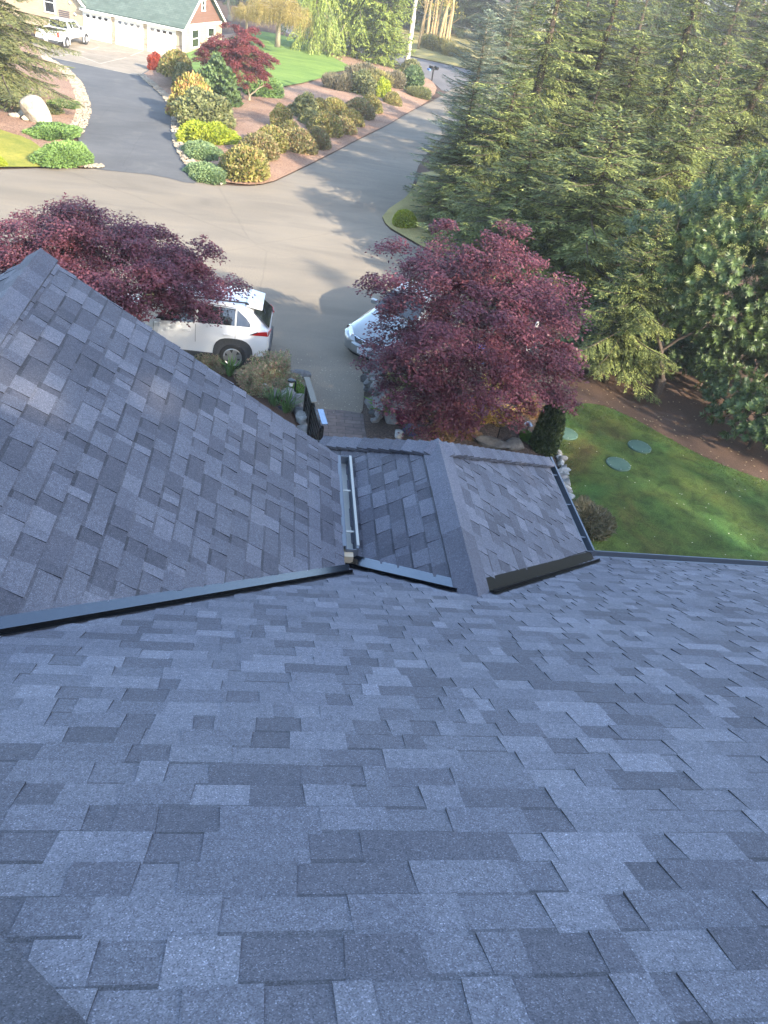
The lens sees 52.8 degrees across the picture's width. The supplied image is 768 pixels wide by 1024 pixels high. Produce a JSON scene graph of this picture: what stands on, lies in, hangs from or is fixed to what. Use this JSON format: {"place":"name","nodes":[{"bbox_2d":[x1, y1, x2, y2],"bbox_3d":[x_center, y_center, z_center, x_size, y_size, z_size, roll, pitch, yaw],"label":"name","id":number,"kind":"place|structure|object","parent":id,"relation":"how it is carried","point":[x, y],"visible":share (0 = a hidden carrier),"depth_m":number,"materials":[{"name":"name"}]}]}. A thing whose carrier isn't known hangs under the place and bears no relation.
{"place":"outdoors","nodes":[
{"label":"outdoors","id":0,"kind":"place"},
{"bbox_2d":[0,130,40,166],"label":"lawn","id":1,"kind":"structure","parent":0,"point":[16,150],"depth_m":31.87,"materials":[{"name":"plant"}]},
{"bbox_2d":[0,41,83,166],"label":"bed","id":2,"kind":"object","parent":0,"point":[13,125],"visible":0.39,"depth_m":38.60,"materials":[{"name":"brown soil"}]},
{"bbox_2d":[19,94,51,122],"bbox_3d":[-16.159,-18.519,35.987,1.406,1.582,0.783,4,37,-9],"label":"boulder","id":3,"kind":"object","parent":2,"relation":"on","point":[34,108],"visible":0.72,"depth_m":35.60,"materials":[{"name":"stone"}]},
{"bbox_2d":[0,0,84,111],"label":"spruce","id":4,"kind":"object","parent":2,"relation":"on","point":[9,75],"visible":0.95,"depth_m":37.49,"materials":[{"name":"green plant"}]},
{"bbox_2d":[22,121,83,141],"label":"juniper","id":5,"kind":"object","parent":2,"relation":"on","point":[50,131],"visible":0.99,"depth_m":34.23,"materials":[{"name":"green plant"}]},
{"bbox_2d":[29,137,94,168],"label":"juniper","id":6,"kind":"object","parent":2,"relation":"on","point":[67,153],"visible":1,"depth_m":30.98,"materials":[{"name":"green plant"}]},
{"bbox_2d":[38,55,91,133],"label":"river rock border","id":7,"kind":"object","parent":2,"relation":"on","point":[86,111],"visible":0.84,"depth_m":43.22,"materials":[{"name":"stone"}]},
{"bbox_2d":[32,37,162,74],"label":"driveway apron","id":8,"kind":"object","parent":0,"point":[135,64],"visible":0.62,"depth_m":59.96,"materials":[{"name":"concrete"}]},
{"bbox_2d":[34,17,88,47],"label":"pickup truck","id":9,"kind":"object","parent":8,"relation":"on","point":[78,31],"visible":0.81,"depth_m":60.46,"materials":[{"name":"white paint"}]},
{"bbox_2d":[0,0,225,53],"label":"garage house","id":10,"kind":"structure","parent":8,"relation":"on","point":[164,26],"depth_m":64.59,"materials":[{"name":"beige"}]},
{"bbox_2d":[84,12,110,42],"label":"garage door","id":11,"kind":"structure","parent":10,"relation":"in","point":[98,26],"depth_m":65.10,"materials":[{"name":"white"}]},
{"bbox_2d":[116,19,142,49],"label":"garage door","id":12,"kind":"structure","parent":10,"relation":"in","point":[129,34],"depth_m":64.74,"materials":[{"name":"white"}]},
{"bbox_2d":[148,25,174,53],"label":"garage door","id":13,"kind":"structure","parent":10,"relation":"in","point":[161,40],"depth_m":64.30,"materials":[{"name":"white"}]},
{"bbox_2d":[50,46,197,182],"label":"driveway","id":14,"kind":"structure","parent":0,"point":[127,129],"depth_m":39.14,"materials":[{"name":"asphalt"}]},
{"bbox_2d":[220,373,296,426],"bbox_3d":[-3.714,-2.481,18.059,3.538,0.250,3.670,4,37,-9],"label":"garden bed","id":15,"kind":"object","parent":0,"point":[276,410],"visible":0.09,"depth_m":18.43,"materials":[{"name":"soil"}]},
{"bbox_2d":[195,353,226,374],"bbox_3d":[-4.426,-3.686,19.437,0.903,0.588,0.925,-9,41,-24],"label":"pieris","id":16,"kind":"object","parent":15,"relation":"on","point":[215,366],"visible":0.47,"depth_m":19.46,"materials":[{"name":"green plant"}]},
{"bbox_2d":[234,361,282,397],"bbox_3d":[-3.045,-3.211,18.627,1.060,0.749,1.036,26,39,20],"label":"pieris","id":17,"kind":"object","parent":15,"relation":"on","point":[255,375],"visible":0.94,"depth_m":18.54,"materials":[{"name":"green plant"}]},
{"bbox_2d":[244,349,304,392],"bbox_3d":[-2.696,-3.494,19.121,1.377,1.045,1.410,-21,47,-35],"label":"pieris","id":18,"kind":"object","parent":15,"relation":"on","point":[278,371],"visible":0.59,"depth_m":19.09,"materials":[{"name":"green plant"}]},
{"bbox_2d":[186,32,349,87],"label":"island lawn","id":19,"kind":"structure","parent":0,"point":[296,66],"depth_m":67.76,"materials":[{"name":"plant"}]},
{"bbox_2d":[240,0,318,46],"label":"weeping tree","id":20,"kind":"object","parent":19,"relation":"on","point":[278,12],"visible":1,"depth_m":67.05,"materials":[{"name":"yellow plant"}]},
{"bbox_2d":[275,0,344,59],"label":"cedar","id":21,"kind":"object","parent":19,"relation":"on","point":[318,20],"visible":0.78,"depth_m":72.16,"materials":[{"name":"green plant"}]},
{"bbox_2d":[144,33,436,184],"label":"island bed","id":22,"kind":"object","parent":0,"point":[252,115],"visible":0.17,"depth_m":49.25,"materials":[{"name":"brown soil"}]},
{"bbox_2d":[156,48,191,76],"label":"rounded shrub","id":23,"kind":"object","parent":22,"relation":"on","point":[169,60],"visible":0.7,"depth_m":50.11,"materials":[{"name":"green plant"}]},
{"bbox_2d":[137,73,222,184],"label":"river rock border","id":24,"kind":"object","parent":22,"relation":"on","point":[165,96],"visible":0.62,"depth_m":40.67,"materials":[{"name":"stone"}]},
{"bbox_2d":[164,70,213,116],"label":"rounded shrub","id":25,"kind":"object","parent":22,"relation":"on","point":[187,81],"visible":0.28,"depth_m":42.79,"materials":[{"name":"yellow plant"}]},
{"bbox_2d":[180,139,222,161],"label":"juniper","id":26,"kind":"object","parent":22,"relation":"on","point":[200,149],"visible":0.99,"depth_m":35.08,"materials":[{"name":"green plant"}]},
{"bbox_2d":[168,86,236,128],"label":"rounded shrub","id":27,"kind":"object","parent":22,"relation":"on","point":[202,104],"visible":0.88,"depth_m":40.43,"materials":[{"name":"green plant"}]},
{"bbox_2d":[182,161,227,185],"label":"juniper","id":28,"kind":"object","parent":22,"relation":"on","point":[209,172],"visible":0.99,"depth_m":32.60,"materials":[{"name":"green plant"}]},
{"bbox_2d":[174,118,241,144],"bbox_3d":[-8.454,-18.433,37.702,3.450,1.329,1.882,-2,38,-16],"label":"thuja mound","id":29,"kind":"object","parent":22,"relation":"on","point":[216,133],"visible":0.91,"depth_m":37.19,"materials":[{"name":"yellow plant"}]},
{"bbox_2d":[194,51,243,107],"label":"holly","id":30,"kind":"object","parent":22,"relation":"on","point":[218,74],"visible":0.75,"depth_m":45.09,"materials":[{"name":"green plant"}]},
{"bbox_2d":[190,22,280,100],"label":"red maple","id":31,"kind":"object","parent":22,"relation":"on","point":[235,53],"visible":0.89,"depth_m":46.45,"materials":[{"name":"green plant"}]},
{"bbox_2d":[217,143,270,184],"bbox_3d":[-6.051,-15.204,33.560,2.413,1.547,2.585,-3,39,-17],"label":"rounded shrub","id":32,"kind":"object","parent":22,"relation":"on","point":[245,162],"visible":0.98,"depth_m":32.95,"materials":[{"name":"yellow plant"}]},
{"bbox_2d":[238,131,280,161],"bbox_3d":[-5.915,-17.274,36.441,2.361,1.272,2.205,35,43,29],"label":"rounded shrub","id":33,"kind":"object","parent":22,"relation":"on","point":[266,143],"visible":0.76,"depth_m":35.97,"materials":[{"name":"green plant"}]},
{"bbox_2d":[241,74,284,98],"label":"rounded shrub","id":34,"kind":"object","parent":22,"relation":"on","point":[277,91],"visible":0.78,"depth_m":50.31,"materials":[{"name":"green plant"}]},
{"bbox_2d":[257,124,288,153],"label":"rounded shrub","id":35,"kind":"object","parent":22,"relation":"on","point":[278,134],"visible":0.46,"depth_m":37.80,"materials":[{"name":"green plant"}]},
{"bbox_2d":[269,102,293,125],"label":"rounded shrub","id":36,"kind":"object","parent":22,"relation":"on","point":[282,113],"visible":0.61,"depth_m":42.16,"materials":[{"name":"green plant"}]},
{"bbox_2d":[283,126,318,154],"bbox_3d":[-4.395,-18.885,39.270,2.203,1.318,2.057,-18,45,-33],"label":"rounded shrub","id":37,"kind":"object","parent":22,"relation":"on","point":[301,140],"visible":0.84,"depth_m":38.76,"materials":[{"name":"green plant"}]},
{"bbox_2d":[287,91,318,115],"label":"rounded shrub","id":38,"kind":"object","parent":22,"relation":"on","point":[300,103],"visible":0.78,"depth_m":46.23,"materials":[{"name":"green plant"}]},
{"bbox_2d":[306,125,331,149],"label":"rounded shrub","id":39,"kind":"object","parent":22,"relation":"on","point":[320,136],"visible":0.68,"depth_m":40.56,"materials":[{"name":"green plant"}]},
{"bbox_2d":[306,111,343,137],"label":"rounded shrub","id":40,"kind":"object","parent":22,"relation":"on","point":[330,123],"visible":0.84,"depth_m":43.76,"materials":[{"name":"green plant"}]},
{"bbox_2d":[321,70,354,91],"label":"twiggy shrub","id":41,"kind":"object","parent":22,"relation":"on","point":[337,82],"visible":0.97,"depth_m":58.65,"materials":[{"name":"grey plant"}]},
{"bbox_2d":[297,0,412,62],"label":"cedar","id":42,"kind":"object","parent":22,"relation":"on","point":[355,13],"visible":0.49,"depth_m":74.77,"materials":[{"name":"green plant"}]},
{"bbox_2d":[345,96,375,119],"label":"rounded shrub","id":43,"kind":"object","parent":22,"relation":"on","point":[362,106],"visible":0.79,"depth_m":50.79,"materials":[{"name":"green plant"}]},
{"bbox_2d":[344,68,377,95],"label":"rounded shrub","id":44,"kind":"object","parent":22,"relation":"on","point":[364,83],"visible":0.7,"depth_m":59.13,"materials":[{"name":"green plant"}]},
{"bbox_2d":[352,0,419,70],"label":"cypress","id":45,"kind":"object","parent":22,"relation":"on","point":[386,46],"visible":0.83,"depth_m":73.93,"materials":[{"name":"green plant"}]},
{"bbox_2d":[403,64,425,88],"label":"rounded shrub","id":46,"kind":"object","parent":22,"relation":"on","point":[414,75],"visible":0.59,"depth_m":66.97,"materials":[{"name":"green plant"}]},
{"bbox_2d":[0,85,663,412],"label":"court","id":47,"kind":"object","parent":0,"point":[294,246],"visible":0.5,"depth_m":28.89,"materials":[{"name":"concrete"}]},
{"bbox_2d":[0,192,255,327],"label":"red maple","id":48,"kind":"object","parent":47,"relation":"on","point":[172,269],"visible":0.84,"depth_m":16.99,"materials":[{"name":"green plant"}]},
{"bbox_2d":[136,280,273,368],"bbox_3d":[-5.178,-5.018,19.950,4.580,1.682,2.200,5,37,-7],"label":"wagon","id":49,"kind":"object","parent":47,"relation":"on","point":[244,332],"visible":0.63,"depth_m":19.36,"materials":[{"name":"white paint"}]},
{"bbox_2d":[344,279,467,360],"bbox_3d":[0.687,-5.660,22.402,2.160,1.497,4.830,26,39,20],"label":"sedan","id":50,"kind":"object","parent":47,"relation":"on","point":[354,332],"visible":0.36,"depth_m":21.20,"materials":[{"name":"silver metal"}]},
{"bbox_2d":[316,409,366,437],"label":"path","id":51,"kind":"structure","parent":0,"point":[341,423],"depth_m":18.49,"materials":[{"name":"brick"}]},
{"bbox_2d":[303,377,327,439],"bbox_3d":[-1.589,-2.084,17.454,0.190,1.085,2.278,-1,38,-15],"label":"railing","id":52,"kind":"object","parent":51,"relation":"on","point":[315,429],"visible":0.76,"depth_m":17.38,"materials":[{"name":"black"}]},
{"bbox_2d":[0,0,767,480],"bbox_3d":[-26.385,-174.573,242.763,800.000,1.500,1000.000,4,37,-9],"label":"ground","id":53,"kind":"structure","parent":0,"point":[672,410],"depth_m":21.94,"materials":[{"name":"soil"}]},
{"bbox_2d":[360,352,389,422],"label":"stone wall","id":54,"kind":"structure","parent":53,"relation":"on","point":[368,384],"depth_m":18.99,"materials":[{"name":"stone"}]},
{"bbox_2d":[0,248,767,1023],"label":"house","id":55,"kind":"structure","parent":53,"relation":"on","point":[298,726],"depth_m":2.80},
{"bbox_2d":[432,0,538,161],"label":"silver fir","id":56,"kind":"object","parent":53,"relation":"on","point":[513,19],"visible":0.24,"depth_m":42.18,"materials":[{"name":"green plant"}]},
{"bbox_2d":[416,121,572,305],"bbox_3d":[4.222,-10.402,26.666,6.378,5.578,5.348,-20,46,-34],"label":"young spruce","id":57,"kind":"object","parent":53,"relation":"on","point":[505,200],"visible":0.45,"depth_m":26.11,"materials":[{"name":"green plant"}]},
{"bbox_2d":[476,0,552,162],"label":"spruce","id":58,"kind":"object","parent":53,"relation":"on","point":[538,5],"visible":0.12,"depth_m":42.97,"materials":[{"name":"green plant"}]},
{"bbox_2d":[554,450,574,498],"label":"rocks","id":59,"kind":"object","parent":53,"relation":"on","point":[564,469],"visible":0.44,"depth_m":18.12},
{"bbox_2d":[523,0,609,144],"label":"spruce","id":60,"kind":"object","parent":53,"relation":"on","point":[571,18],"visible":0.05,"depth_m":45.27,"materials":[{"name":"green plant"}]},
{"bbox_2d":[546,325,609,370],"bbox_3d":[5.744,-4.749,22.646,2.131,1.475,1.834,26,39,19],"label":"rhododendron","id":61,"kind":"object","parent":53,"relation":"on","point":[570,340],"visible":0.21,"depth_m":22.17,"materials":[{"name":"green plant"}]},
{"bbox_2d":[487,105,676,358],"bbox_3d":[6.760,-8.838,24.231,7.388,6.865,6.195,24,39,17],"label":"young spruce","id":62,"kind":"object","parent":53,"relation":"on","point":[578,260],"visible":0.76,"depth_m":23.79,"materials":[{"name":"green plant"}]},
{"bbox_2d":[558,0,633,92],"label":"woodland conifer","id":63,"kind":"object","parent":53,"relation":"on","point":[601,20],"visible":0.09,"depth_m":75.83,"materials":[{"name":"green plant"}]},
{"bbox_2d":[569,209,681,404],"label":"young spruce","id":64,"kind":"object","parent":53,"relation":"on","point":[619,359],"visible":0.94,"depth_m":21.19,"materials":[{"name":"green plant"}]},
{"bbox_2d":[596,0,669,146],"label":"spruce","id":65,"kind":"object","parent":53,"relation":"on","point":[644,8],"visible":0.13,"depth_m":48.29,"materials":[{"name":"green plant"}]},
{"bbox_2d":[545,79,734,296],"bbox_3d":[9.706,-11.501,28.004,7.071,7.509,5.929,22,38,15],"label":"young spruce","id":66,"kind":"object","parent":53,"relation":"on","point":[656,192],"visible":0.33,"depth_m":26.52,"materials":[{"name":"green plant"}]},
{"bbox_2d":[609,0,688,117],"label":"woodland conifer","id":67,"kind":"object","parent":53,"relation":"on","point":[666,8],"visible":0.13,"depth_m":68.69,"materials":[{"name":"green plant"}]},
{"bbox_2d":[633,330,701,375],"bbox_3d":[8.519,-4.726,23.299,1.834,1.475,2.131,-12,42,-27],"label":"rhododendron","id":68,"kind":"object","parent":53,"relation":"on","point":[673,352],"visible":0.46,"depth_m":22.93,"materials":[{"name":"green plant"}]},
{"bbox_2d":[612,0,729,187],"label":"spruce","id":69,"kind":"object","parent":53,"relation":"on","point":[678,62],"visible":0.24,"depth_m":32.75,"materials":[{"name":"green plant"}]},
{"bbox_2d":[605,170,747,342],"bbox_3d":[10.352,-8.518,25.836,3.933,5.364,4.690,-12,42,-27],"label":"young spruce","id":70,"kind":"object","parent":53,"relation":"on","point":[699,271],"visible":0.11,"depth_m":25.56,"materials":[{"name":"green plant"}]},
{"bbox_2d":[643,0,724,124],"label":"woodland conifer","id":71,"kind":"object","parent":53,"relation":"on","point":[692,32],"visible":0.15,"depth_m":68.12,"materials":[{"name":"green plant"}]},
{"bbox_2d":[627,38,747,240],"bbox_3d":[12.081,-14.217,31.301,5.550,8.687,4.654,-15,43,-30],"label":"young spruce","id":72,"kind":"object","parent":53,"relation":"on","point":[725,89],"visible":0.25,"depth_m":30.00,"materials":[{"name":"green plant"}]},
{"bbox_2d":[609,142,767,397],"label":"laurel","id":73,"kind":"object","parent":53,"relation":"on","point":[708,256],"visible":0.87,"depth_m":20.31,"materials":[{"name":"green plant"}]},
{"bbox_2d":[648,0,766,157],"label":"spruce","id":74,"kind":"object","parent":53,"relation":"on","point":[732,19],"visible":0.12,"depth_m":50.12,"materials":[{"name":"green plant"}]},
{"bbox_2d":[677,328,743,387],"bbox_3d":[9.774,-4.456,22.969,2.131,1.868,1.834,-1,38,-15],"label":"rhododendron","id":75,"kind":"object","parent":53,"relation":"on","point":[708,354],"visible":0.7,"depth_m":22.48,"materials":[{"name":"green plant"}]},
{"bbox_2d":[658,2,767,268],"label":"spruce","id":76,"kind":"object","parent":53,"relation":"on","point":[746,118],"visible":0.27,"depth_m":32.54,"materials":[{"name":"green plant"}]},
{"bbox_2d":[660,40,767,238],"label":"young spruce","id":77,"kind":"object","parent":53,"relation":"on","point":[748,66],"visible":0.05,"depth_m":35.19,"materials":[{"name":"green plant"}]},
{"bbox_2d":[686,318,750,362],"bbox_3d":[10.590,-5.239,24.210,2.131,1.868,1.834,18,37,10],"label":"rhododendron","id":78,"kind":"object","parent":53,"relation":"on","point":[725,334],"visible":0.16,"depth_m":23.68,"materials":[{"name":"green plant"}]},
{"bbox_2d":[684,0,767,122],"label":"woodland conifer","id":79,"kind":"object","parent":53,"relation":"on","point":[756,15],"visible":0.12,"depth_m":68.47,"materials":[{"name":"green plant"}]},
{"bbox_2d":[692,358,767,421],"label":"rhododendron","id":80,"kind":"object","parent":53,"relation":"on","point":[719,385],"visible":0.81,"depth_m":21.24,"materials":[{"name":"green plant"}]},
{"bbox_2d":[699,381,767,449],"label":"rhododendron","id":81,"kind":"object","parent":53,"relation":"on","point":[756,432],"visible":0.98,"depth_m":19.73,"materials":[{"name":"green plant"}]},
{"bbox_2d":[718,258,767,381],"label":"laurel","id":82,"kind":"object","parent":53,"relation":"on","point":[763,281],"visible":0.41,"depth_m":21.23,"materials":[{"name":"green plant"}]},
{"bbox_2d":[363,365,571,468],"bbox_3d":[2.469,-2.253,19.279,6.344,0.250,7.835,4,37,-9],"label":"garden bed","id":83,"kind":"object","parent":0,"point":[381,429],"visible":0.12,"depth_m":18.66,"materials":[{"name":"soil"}]},
{"bbox_2d":[347,218,592,440],"bbox_3d":[1.885,-3.866,17.201,5.232,4.900,5.248,-19,46,-34],"label":"red maple","id":84,"kind":"object","parent":83,"relation":"on","point":[506,362],"visible":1,"depth_m":16.28,"materials":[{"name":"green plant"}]},
{"bbox_2d":[473,433,512,448],"bbox_3d":[2.525,-1.633,18.197,1.034,0.262,0.451,16,37,8],"label":"rock","id":85,"kind":"object","parent":83,"relation":"on","point":[489,442],"visible":0.93,"depth_m":18.06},
{"bbox_2d":[528,399,566,456],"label":"yew","id":86,"kind":"object","parent":83,"relation":"on","point":[547,434],"visible":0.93,"depth_m":18.20,"materials":[{"name":"green plant"}]},
{"bbox_2d":[382,171,600,296],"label":"verge","id":87,"kind":"structure","parent":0,"point":[412,233],"depth_m":32.34,"materials":[{"name":"plant"}]},
{"bbox_2d":[392,209,417,228],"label":"rounded shrub","id":88,"kind":"object","parent":87,"relation":"on","point":[405,218],"visible":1,"depth_m":31.32,"materials":[{"name":"green plant"}]},
{"bbox_2d":[403,82,492,238],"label":"young spruce","id":89,"kind":"object","parent":87,"relation":"on","point":[456,156],"visible":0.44,"depth_m":31.05,"materials":[{"name":"green plant"}]},
{"bbox_2d":[405,8,509,194],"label":"silver fir","id":90,"kind":"object","parent":87,"relation":"on","point":[472,77],"visible":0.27,"depth_m":33.75,"materials":[{"name":"green plant"}]},
{"bbox_2d":[410,70,556,238],"bbox_3d":[4.880,-13.566,30.159,6.493,6.436,5.445,-12,42,-28],"label":"young spruce","id":91,"kind":"object","parent":87,"relation":"on","point":[488,151],"visible":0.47,"depth_m":29.37,"materials":[{"name":"green plant"}]},
{"bbox_2d":[425,0,598,212],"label":"spruce","id":92,"kind":"object","parent":87,"relation":"on","point":[545,50],"visible":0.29,"depth_m":30.29,"materials":[{"name":"green plant"}]},
{"bbox_2d":[503,6,613,214],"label":"young spruce","id":93,"kind":"object","parent":87,"relation":"on","point":[581,23],"visible":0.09,"depth_m":33.22,"materials":[{"name":"green plant"}]},
{"bbox_2d":[505,69,641,249],"bbox_3d":[7.441,-13.240,29.947,5.899,6.973,7.034,5,37,-7],"label":"young spruce","id":94,"kind":"object","parent":87,"relation":"on","point":[564,137],"visible":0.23,"depth_m":28.44,"materials":[{"name":"green plant"}]},
{"bbox_2d":[503,0,652,215],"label":"spruce","id":95,"kind":"object","parent":87,"relation":"on","point":[603,47],"visible":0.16,"depth_m":32.28,"materials":[{"name":"green plant"}]},
{"bbox_2d":[552,114,650,272],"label":"young spruce","id":96,"kind":"object","parent":87,"relation":"on","point":[625,153],"visible":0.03,"depth_m":27.51,"materials":[{"name":"green plant"}]},
{"bbox_2d":[552,32,679,211],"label":"young spruce","id":97,"kind":"object","parent":87,"relation":"on","point":[624,76],"visible":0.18,"depth_m":32.42,"materials":[{"name":"green plant"}]},
{"bbox_2d":[281,25,757,153],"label":"road","id":98,"kind":"structure","parent":0,"point":[439,81],"depth_m":81.94,"materials":[{"name":"asphalt"}]},
{"bbox_2d":[284,0,757,94],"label":"verge","id":99,"kind":"structure","parent":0,"point":[427,54],"depth_m":99.77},
{"bbox_2d":[399,0,459,37],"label":"woodland conifer","id":100,"kind":"object","parent":99,"relation":"on","point":[419,18],"visible":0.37,"depth_m":108.60,"materials":[{"name":"green plant"}]},
{"bbox_2d":[420,32,456,51],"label":"scrub mound","id":101,"kind":"object","parent":99,"relation":"on","point":[432,41],"visible":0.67,"depth_m":93.45,"materials":[{"name":"green plant"}]},
{"bbox_2d":[432,0,477,38],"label":"woodland conifer","id":102,"kind":"object","parent":99,"relation":"on","point":[456,15],"visible":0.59,"depth_m":111.43,"materials":[{"name":"green plant"}]},
{"bbox_2d":[446,0,508,44],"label":"woodland conifer","id":103,"kind":"object","parent":99,"relation":"on","point":[485,6],"visible":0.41,"depth_m":110.81,"materials":[{"name":"green plant"}]},
{"bbox_2d":[529,0,599,82],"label":"woodland conifer","id":104,"kind":"object","parent":99,"relation":"on","point":[560,18],"visible":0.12,"depth_m":80.57,"materials":[{"name":"green plant"}]},
{"bbox_2d":[557,403,767,560],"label":"lawn","id":105,"kind":"structure","parent":0,"point":[676,538],"depth_m":18.00,"materials":[{"name":"plant"}]},
{"bbox_2d":[572,494,617,541],"bbox_3d":[4.289,0.157,16.395,1.448,0.717,1.400,-7,40,-22],"label":"twiggy shrub","id":106,"kind":"object","parent":105,"relation":"on","point":[594,515],"visible":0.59,"depth_m":16.27,"materials":[{"name":"brown plant"}]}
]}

